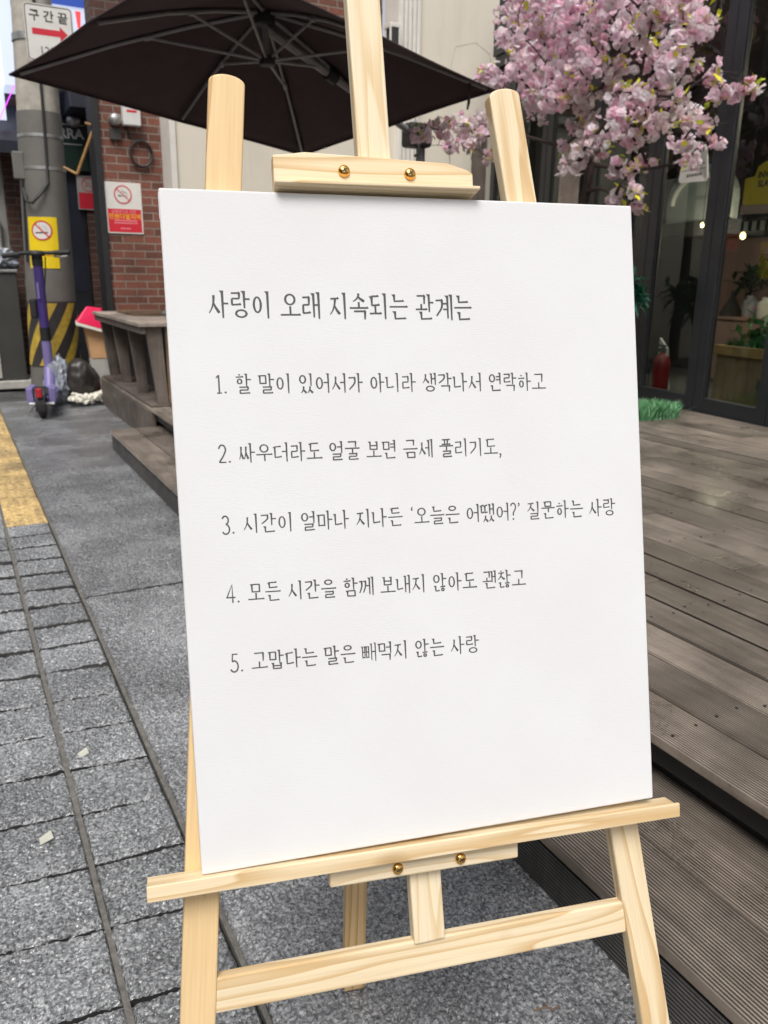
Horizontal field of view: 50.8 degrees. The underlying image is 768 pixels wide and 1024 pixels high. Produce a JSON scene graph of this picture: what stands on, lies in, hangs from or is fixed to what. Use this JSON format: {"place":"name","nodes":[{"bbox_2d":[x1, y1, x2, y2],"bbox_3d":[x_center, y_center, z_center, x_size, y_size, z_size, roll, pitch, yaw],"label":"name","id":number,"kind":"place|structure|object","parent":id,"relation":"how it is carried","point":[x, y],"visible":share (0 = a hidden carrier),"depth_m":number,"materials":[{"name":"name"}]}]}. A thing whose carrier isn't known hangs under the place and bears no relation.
{"place":"outdoors","nodes":[
{"label":"outdoors","id":0,"kind":"place"},
{"bbox_2d":[0,388,26,401],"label":"ground","id":1,"kind":"structure","parent":0,"point":[12,395],"depth_m":8.45,"materials":[{"name":"concrete"}]},
{"bbox_2d":[0,269,30,389],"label":"utility cabinet","id":2,"kind":"object","parent":1,"relation":"on","point":[13,371],"visible":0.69,"depth_m":8.59,"materials":[{"name":"metal"}]},
{"bbox_2d":[0,248,20,268],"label":"white sack","id":3,"kind":"object","parent":2,"relation":"on","point":[12,263],"visible":0.68,"depth_m":8.44,"materials":[{"name":"white plastic"}]},
{"bbox_2d":[10,0,91,385],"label":"utility pole","id":4,"kind":"object","parent":1,"relation":"on","point":[43,184],"visible":0.71,"depth_m":7.53,"materials":[{"name":"concrete"}]},
{"bbox_2d":[11,151,24,179],"bbox_3d":[-3.365,-3.190,7.442,0.100,0.240,0.070,-8,18,-27],"label":"junction box","id":5,"kind":"object","parent":4,"relation":"attached to","point":[18,165],"visible":1,"depth_m":7.41,"materials":[{"name":"grey metal"}]},
{"bbox_2d":[28,217,59,268],"bbox_3d":[-3.207,-2.532,7.603,0.272,0.460,0.056,-2,16,-11],"label":"pole sign","id":6,"kind":"object","parent":4,"relation":"attached to","point":[43,233],"visible":0.94,"depth_m":7.58,"materials":[{"name":"yellow plastic"}]},
{"bbox_2d":[23,2,73,59],"bbox_3d":[-2.965,-4.236,7.169,0.405,0.455,0.032,-8,18,-27],"label":"road sign","id":7,"kind":"object","parent":4,"relation":"attached to","point":[48,27],"visible":0.69,"depth_m":7.13,"materials":[{"name":"metal"}]},
{"bbox_2d":[83,0,381,373],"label":"brick building","id":8,"kind":"structure","parent":1,"relation":"on","point":[131,275],"depth_m":7.78,"materials":[{"name":"red brick"}]},
{"bbox_2d":[108,113,121,140],"bbox_3d":[-2.482,-3.565,7.471,0.110,0.225,0.115,-8,18,-27],"label":"dial meter","id":9,"kind":"object","parent":8,"relation":"attached to","point":[114,119],"visible":1,"depth_m":7.47,"materials":[{"name":"metal"}]},
{"bbox_2d":[104,181,143,233],"bbox_3d":[-2.483,-2.904,7.725,0.334,0.460,0.014,-8,18,-27],"label":"warning sign","id":10,"kind":"object","parent":8,"relation":"attached to","point":[123,200],"visible":1,"depth_m":7.72,"materials":[{"name":"plastic"}]},
{"bbox_2d":[121,106,140,126],"bbox_3d":[-2.355,-3.685,7.522,0.160,0.170,0.086,-8,18,-27],"label":"sign","id":11,"kind":"object","parent":8,"relation":"attached to","point":[131,117],"visible":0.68,"depth_m":7.49,"materials":[{"name":"white plastic"}]},
{"bbox_2d":[125,126,152,167],"bbox_3d":[-2.306,-3.445,7.639,0.240,0.359,0.032,-8,18,-27],"label":"cable coil","id":12,"kind":"object","parent":8,"relation":"attached to","point":[150,150],"visible":1,"depth_m":7.64,"materials":[{"name":"black rubber"}]},
{"bbox_2d":[160,0,499,200],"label":"cream wall","id":13,"kind":"structure","parent":1,"relation":"on","point":[457,36],"depth_m":8.36,"materials":[{"name":"beige paint"}]},
{"bbox_2d":[384,22,400,44],"bbox_3d":[0.080,-4.768,8.145,0.120,0.260,0.145,-8,18,-27],"label":"wall lantern","id":14,"kind":"object","parent":13,"relation":"attached to","point":[393,31],"depth_m":8.08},
{"bbox_2d":[156,415,767,845],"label":"deck frame","id":15,"kind":"object","parent":1,"relation":"on","point":[732,809],"depth_m":1.66,"materials":[{"name":"black metal"}]},
{"bbox_2d":[101,376,767,818],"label":"wooden deck","id":16,"kind":"structure","parent":15,"relation":"on","point":[707,664],"depth_m":2.51,"materials":[{"name":"brown wood"}]},
{"bbox_2d":[92,311,171,406],"bbox_3d":[-1.971,-1.321,6.724,0.515,0.600,2.050,-8,18,-27],"label":"deck counter","id":17,"kind":"object","parent":16,"relation":"on","point":[139,344],"visible":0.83,"depth_m":6.41,"materials":[{"name":"grey paint"}]},
{"bbox_2d":[116,309,164,315],"bbox_3d":[-2.068,-1.738,7.043,0.380,0.020,0.750,-8,18,-27],"label":"wooden board","id":18,"kind":"object","parent":17,"relation":"on","point":[156,312],"visible":0.76,"depth_m":6.82,"materials":[{"name":"brown wood"}]},
{"bbox_2d":[9,0,494,161],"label":"cantilever parasol","id":19,"kind":"object","parent":16,"relation":"on","point":[285,62],"visible":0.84,"depth_m":6.05,"materials":[{"name":"fabric"}]},
{"bbox_2d":[470,115,487,199],"bbox_3d":[0.938,-2.720,8.297,0.100,2.478,0.140,-6,17,-21],"label":"timber post","id":20,"kind":"object","parent":16,"relation":"on","point":[478,169],"visible":0.1,"depth_m":8.05,"materials":[{"name":"grey paint"}]},
{"bbox_2d":[558,139,580,203],"bbox_3d":[1.624,-2.224,7.318,0.060,2.088,0.230,-6,17,-21],"label":"timber post","id":21,"kind":"object","parent":16,"relation":"on","point":[568,187],"visible":0.11,"depth_m":7.07,"materials":[{"name":"wood"}]},
{"bbox_2d":[408,0,765,216],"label":"blossom tree","id":22,"kind":"object","parent":16,"relation":"on","point":[548,81],"visible":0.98,"depth_m":5.77,"materials":[{"name":"pink plant"}]},
{"bbox_2d":[489,0,767,427],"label":"shop building","id":23,"kind":"structure","parent":16,"relation":"on","point":[689,290],"depth_m":7.43,"materials":[{"name":"black glass"}]},
{"bbox_2d":[679,141,708,182],"bbox_3d":[2.237,-2.515,5.812,0.007,0.275,0.303,-6,17,-21],"label":"door tag","id":24,"kind":"object","parent":23,"relation":"attached to","point":[687,175],"depth_m":5.78,"materials":[{"name":"white plastic"}]},
{"bbox_2d":[661,164,763,238],"bbox_3d":[3.013,-2.845,7.402,0.400,0.610,0.900,-6,17,-21],"label":"arched panel","id":25,"kind":"object","parent":23,"relation":"in","point":[685,210],"visible":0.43,"depth_m":7.43,"materials":[{"name":"white plastic"}]},
{"bbox_2d":[700,15,726,226],"bbox_3d":[2.799,-3.287,6.860,0.034,1.645,0.034,-8,18,-27],"label":"glowing bulb","id":26,"kind":"object","parent":23,"relation":"hanging from","point":[702,224],"visible":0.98,"depth_m":6.94,"materials":[{"name":"white"}]},
{"bbox_2d":[710,316,766,378],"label":"display shelf","id":27,"kind":"object","parent":23,"relation":"on","point":[725,325],"visible":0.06,"depth_m":7.79,"materials":[{"name":"brown wood"}]},
{"bbox_2d":[718,291,740,316],"bbox_3d":[3.410,-2.044,7.922,0.220,0.240,0.219,-8,18,-27],"label":"jar","id":28,"kind":"object","parent":27,"relation":"on","point":[731,307],"visible":0.94,"depth_m":7.88,"materials":[{"name":"brown glass"}]},
{"bbox_2d":[741,296,758,317],"bbox_3d":[3.497,-1.962,7.713,0.150,0.200,0.149,-8,18,-27],"label":"jar","id":29,"kind":"object","parent":27,"relation":"on","point":[749,303],"visible":0.89,"depth_m":7.66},
{"bbox_2d":[756,297,767,318],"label":"jar","id":30,"kind":"object","parent":27,"relation":"on","point":[762,309],"visible":0.91,"depth_m":7.49,"materials":[{"name":"beige ceramic"}]},
{"bbox_2d":[724,254,767,298],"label":"trailing plant","id":31,"kind":"object","parent":23,"relation":"hanging from","point":[759,272],"visible":1,"depth_m":7.59,"materials":[{"name":"green plant"}]},
{"bbox_2d":[731,309,767,339],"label":"potted plant","id":32,"kind":"object","parent":23,"relation":"on","point":[756,333],"visible":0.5,"depth_m":7.05,"materials":[{"name":"green plant"}]},
{"bbox_2d":[740,161,767,214],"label":"yellow poster","id":33,"kind":"object","parent":23,"relation":"attached to","point":[755,197],"visible":1,"depth_m":6.07,"materials":[{"name":"yellow paper"}]},
{"bbox_2d":[740,216,767,231],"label":"striped awning","id":34,"kind":"object","parent":23,"relation":"attached to","point":[757,224],"visible":1,"depth_m":6.29,"materials":[{"name":"black fabric"}]},
{"bbox_2d":[740,38,767,238],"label":"glowing bulb","id":35,"kind":"object","parent":23,"relation":"hanging from","point":[742,235],"visible":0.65,"depth_m":6.39,"materials":[{"name":"white"}]},
{"bbox_2d":[633,267,651,317],"bbox_3d":[1.830,-1.380,6.302,0.382,1.037,0.567,-8,18,-27],"label":"leafy plant","id":36,"kind":"object","parent":16,"relation":"on","point":[639,293],"visible":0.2,"depth_m":6.08,"materials":[{"name":"green plant"}]},
{"bbox_2d":[647,344,669,389],"bbox_3d":[2.320,-1.198,6.812,0.139,0.418,0.179,-8,18,-27],"label":"fire extinguisher","id":37,"kind":"object","parent":16,"relation":"on","point":[660,371],"visible":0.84,"depth_m":6.75,"materials":[{"name":"red metal"}]},
{"bbox_2d":[638,397,688,420],"bbox_3d":[1.764,-0.726,5.692,0.837,0.121,0.509,-8,18,-27],"label":"turf patch","id":38,"kind":"object","parent":16,"relation":"on","point":[653,410],"visible":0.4,"depth_m":5.64,"materials":[{"name":"green plant"}]},
{"bbox_2d":[644,417,766,736],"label":"deck screws","id":39,"kind":"object","parent":16,"relation":"attached to","point":[673,735],"visible":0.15,"depth_m":2.97,"materials":[{"name":"black metal"}]},
{"bbox_2d":[712,336,765,406],"bbox_3d":[3.054,-1.029,6.064,0.677,0.524,0.918,-6,17,-21],"label":"planter crate","id":40,"kind":"object","parent":16,"relation":"on","point":[738,367],"visible":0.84,"depth_m":6.13,"materials":[{"name":"brown wood"}]},
{"bbox_2d":[0,1,101,373],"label":"neighbour building","id":41,"kind":"structure","parent":0,"point":[85,259],"depth_m":9.17,"materials":[{"name":"brick"}]},
{"bbox_2d":[0,0,15,119],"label":"side signboard","id":42,"kind":"object","parent":41,"relation":"attached to","point":[7,83],"visible":0.99,"depth_m":8.08,"materials":[{"name":"white"}]},
{"bbox_2d":[0,105,17,152],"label":"shop awning","id":43,"kind":"object","parent":41,"relation":"attached to","point":[8,137],"visible":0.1,"depth_m":8.29,"materials":[{"name":"fabric"}]},
{"bbox_2d":[51,0,84,90],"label":"lit signboard","id":44,"kind":"object","parent":41,"relation":"attached to","point":[76,7],"visible":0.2,"depth_m":8.33,"materials":[{"name":"blue"}]},
{"bbox_2d":[59,91,86,120],"bbox_3d":[-2.887,-4.431,8.801,1.120,0.259,0.747,-8,18,-27],"label":"door canopy","id":45,"kind":"object","parent":41,"relation":"attached to","point":[71,103],"visible":0.3,"depth_m":8.43,"materials":[{"name":"black metal"}]},
{"bbox_2d":[66,115,80,126],"bbox_3d":[-3.362,-4.224,8.747,0.150,0.110,0.148,-8,18,-27],"label":"bulkhead lamp","id":46,"kind":"object","parent":45,"relation":"attached to","point":[73,121],"visible":1,"depth_m":8.70,"materials":[{"name":"metal"}]},
{"bbox_2d":[62,121,89,171],"bbox_3d":[-3.565,-4.022,8.866,0.600,0.500,0.032,-8,18,-27],"label":"beer board","id":47,"kind":"object","parent":41,"relation":"attached to","point":[75,140],"visible":0.45,"depth_m":8.93,"materials":[{"name":"green"}]},
{"bbox_2d":[66,170,93,363],"bbox_3d":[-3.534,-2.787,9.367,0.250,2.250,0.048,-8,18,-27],"label":"door","id":48,"kind":"structure","parent":41,"relation":"in","point":[83,299],"depth_m":9.45,"materials":[{"name":"metal"}]},
{"bbox_2d":[76,175,93,209],"bbox_3d":[-3.346,-3.614,9.155,0.240,0.360,0.026,-8,18,-27],"label":"door notice","id":49,"kind":"object","parent":41,"relation":"attached to","point":[84,192],"depth_m":9.13,"materials":[{"name":"red paper"}]},
{"bbox_2d":[0,401,673,1023],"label":"pavement","id":50,"kind":"structure","parent":0,"point":[114,517],"depth_m":1.68,"materials":[{"name":"grey stone"}]},
{"bbox_2d":[1,250,69,417],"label":"kick scooter","id":51,"kind":"object","parent":50,"relation":"on","point":[40,398],"visible":0.98,"depth_m":7.32,"materials":[{"name":"purple metal"}]},
{"bbox_2d":[42,353,70,404],"bbox_3d":[-3.106,-1.274,7.702,0.304,0.477,0.275,6,17,17],"label":"rubbish bag","id":52,"kind":"object","parent":50,"relation":"on","point":[58,365],"visible":0.63,"depth_m":7.61,"materials":[{"name":"plastic"}]},
{"bbox_2d":[67,358,100,395],"bbox_3d":[-2.921,-1.274,7.805,0.354,0.425,0.354,-8,18,-27],"label":"rubbish bag","id":53,"kind":"object","parent":50,"relation":"on","point":[83,376],"visible":0.57,"depth_m":7.66,"materials":[{"name":"black plastic"}]},
{"bbox_2d":[69,400,102,406],"bbox_3d":[-2.843,-1.036,7.715,0.285,0.021,0.180,-8,18,-27],"label":"flat tray","id":54,"kind":"object","parent":50,"relation":"on","point":[74,404],"visible":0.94,"depth_m":7.65,"materials":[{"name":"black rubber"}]},
{"bbox_2d":[67,390,102,404],"bbox_3d":[-2.817,-1.085,7.678,0.350,0.137,0.189,-8,18,-27],"label":"foam garland","id":55,"kind":"object","parent":54,"relation":"on","point":[85,398],"visible":0.98,"depth_m":7.62},
{"bbox_2d":[83,327,109,401],"bbox_3d":[-2.765,-1.437,7.850,0.219,0.719,0.142,-8,18,-27],"label":"carton","id":56,"kind":"object","parent":50,"relation":"on","point":[98,361],"visible":0.33,"depth_m":7.76,"materials":[{"name":"cardboard"}]},
{"bbox_2d":[75,306,102,331],"bbox_3d":[-2.790,-1.830,7.695,0.307,0.246,0.225,-8,18,-27],"label":"red cover","id":57,"kind":"object","parent":56,"relation":"on","point":[85,318],"visible":0.66,"depth_m":7.61,"materials":[{"name":"plastic"}]},
{"bbox_2d":[101,379,156,428],"bbox_3d":[-2.176,-0.878,6.808,0.034,0.241,2.160,-8,18,-27],"label":"deck skirt","id":58,"kind":"object","parent":50,"relation":"on","point":[130,412],"visible":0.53,"depth_m":6.69,"materials":[{"name":"grey paint"}]},
{"bbox_2d":[0,523,261,1023],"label":"paving stones","id":59,"kind":"object","parent":50,"relation":"attached to","point":[56,965],"visible":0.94,"depth_m":1.81,"materials":[{"name":"grey stone"}]},
{"bbox_2d":[39,830,53,844],"bbox_3d":[-0.745,0.717,1.778,0.020,0.009,0.035,14,21,38],"label":"paper scrap","id":60,"kind":"object","parent":59,"relation":"on","point":[46,837],"visible":1,"depth_m":1.78,"materials":[{"name":"white paper"}]},
{"bbox_2d":[78,748,88,757],"bbox_3d":[-0.781,0.624,2.096,0.018,0.009,0.031,14,21,38],"label":"paper scrap","id":61,"kind":"object","parent":59,"relation":"on","point":[83,752],"visible":1,"depth_m":2.10,"materials":[{"name":"white paper"}]},
{"bbox_2d":[0,412,263,1023],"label":"paving joints","id":62,"kind":"object","parent":50,"relation":"attached to","point":[229,947],"depth_m":2.03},
{"bbox_2d":[0,513,3,526],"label":"paving stones","id":63,"kind":"object","parent":62,"relation":"on","point":[1,523],"visible":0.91,"depth_m":4.04,"materials":[{"name":"grey stone"}]},
{"bbox_2d":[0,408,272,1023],"bbox_3d":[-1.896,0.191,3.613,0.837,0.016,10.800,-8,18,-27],"label":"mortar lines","id":64,"kind":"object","parent":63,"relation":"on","point":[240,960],"visible":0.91,"depth_m":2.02,"materials":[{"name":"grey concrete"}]},
{"bbox_2d":[0,413,47,527],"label":"tactile paving","id":65,"kind":"structure","parent":62,"relation":"on","point":[20,504],"depth_m":4.63,"materials":[{"name":"yellow concrete"}]},
{"bbox_2d":[146,0,679,1023],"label":"wooden easel","id":66,"kind":"object","parent":50,"relation":"on","point":[370,166],"visible":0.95,"depth_m":1.02,"materials":[{"name":"brown wood"}]},
{"bbox_2d":[158,188,652,874],"bbox_3d":[0.054,0.011,1.024,0.607,0.781,0.213,-4,17,-15],"label":"lettered canvas","id":67,"kind":"object","parent":66,"relation":"on","point":[406,446],"visible":1,"depth_m":1.00,"materials":[{"name":"fabric"}]},
{"bbox_2d":[112,435,732,1023],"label":"step riser","id":68,"kind":"object","parent":50,"relation":"on","point":[550,873],"visible":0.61,"depth_m":1.55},
{"bbox_2d":[110,426,767,1023],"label":"wooden step","id":69,"kind":"object","parent":68,"relation":"on","point":[706,870],"visible":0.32,"depth_m":1.49,"materials":[{"name":"brown wood"}]},
{"bbox_2d":[534,1002,560,1011],"bbox_3d":[0.279,0.847,1.385,0.047,0.006,0.015,-1,16,-4],"label":"twig","id":70,"kind":"object","parent":50,"relation":"on","point":[546,1006],"visible":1,"depth_m":1.38,"materials":[{"name":"brown wood"}]},
{"bbox_2d":[382,0,385,36],"label":"sky","id":71,"kind":"structure","parent":0,"point":[383,1],"materials":[{"name":"white"}]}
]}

